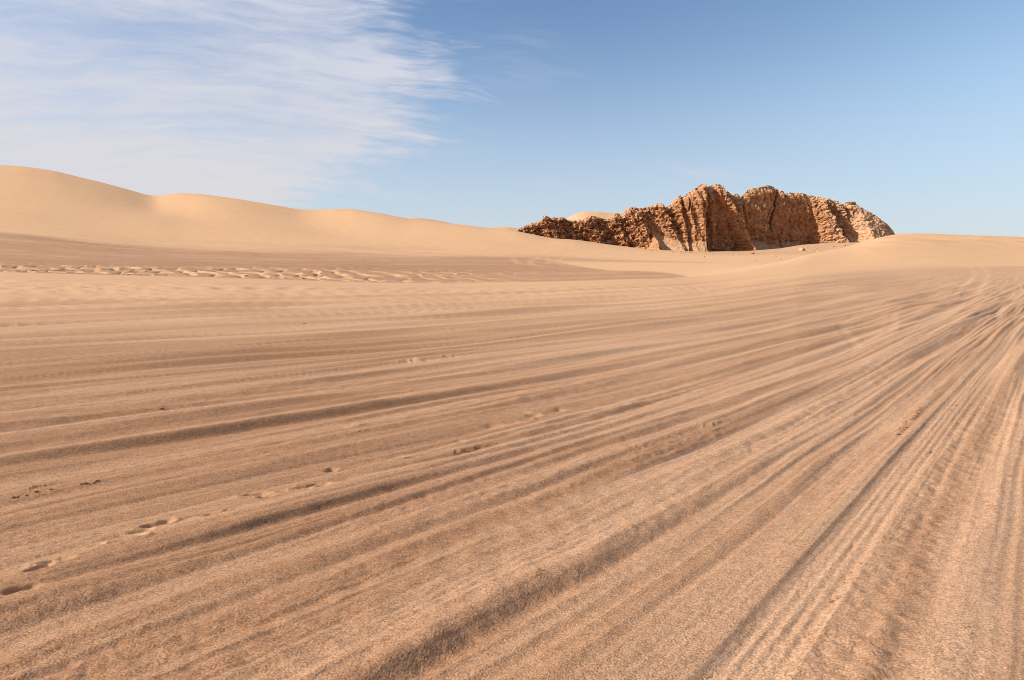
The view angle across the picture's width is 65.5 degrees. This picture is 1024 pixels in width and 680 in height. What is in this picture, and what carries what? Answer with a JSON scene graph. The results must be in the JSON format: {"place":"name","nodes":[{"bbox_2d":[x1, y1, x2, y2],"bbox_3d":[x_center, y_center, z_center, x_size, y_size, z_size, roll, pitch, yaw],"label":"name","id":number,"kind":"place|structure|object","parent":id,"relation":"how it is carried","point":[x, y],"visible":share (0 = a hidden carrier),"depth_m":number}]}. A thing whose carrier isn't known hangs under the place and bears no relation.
{"place":"outdoors","nodes":[
{"label":"outdoors","id":0,"kind":"place"},
{"bbox_2d":[0,165,640,260],"bbox_3d":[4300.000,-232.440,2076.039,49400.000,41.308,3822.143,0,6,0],"label":"dune hill","id":1,"kind":"structure","parent":0,"point":[44,202],"depth_m":234.88},
{"bbox_2d":[408,218,451,223],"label":"dune hill","id":2,"kind":"structure","parent":0,"point":[428,220],"depth_m":327.91},
{"bbox_2d":[0,232,860,282],"bbox_3d":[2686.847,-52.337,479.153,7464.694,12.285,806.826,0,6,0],"label":"valley floor","id":3,"kind":"structure","parent":0,"point":[22,253],"depth_m":151.10},
{"bbox_2d":[516,183,895,251],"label":"rock outcrop","id":4,"kind":"object","parent":3,"relation":"on","point":[703,217],"visible":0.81,"depth_m":255.81},
{"bbox_2d":[493,227,518,230],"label":"dune hill","id":5,"kind":"structure","parent":0,"point":[509,228],"depth_m":313.17},
{"bbox_2d":[0,265,1023,679],"bbox_3d":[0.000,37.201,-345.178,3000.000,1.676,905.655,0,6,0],"label":"ground","id":6,"kind":"structure","parent":0,"point":[250,503],"depth_m":6.76},
{"bbox_2d":[0,0,1023,236],"label":"sky","id":7,"kind":"structure","parent":0,"point":[480,113]},
{"bbox_2d":[567,212,623,220],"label":"dune hill","id":8,"kind":"structure","parent":0,"point":[584,215],"depth_m":289.14},
{"bbox_2d":[764,233,1023,267],"bbox_3d":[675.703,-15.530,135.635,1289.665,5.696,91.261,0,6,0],"label":"dune hill","id":9,"kind":"structure","parent":0,"point":[921,249],"depth_m":113.92}
]}

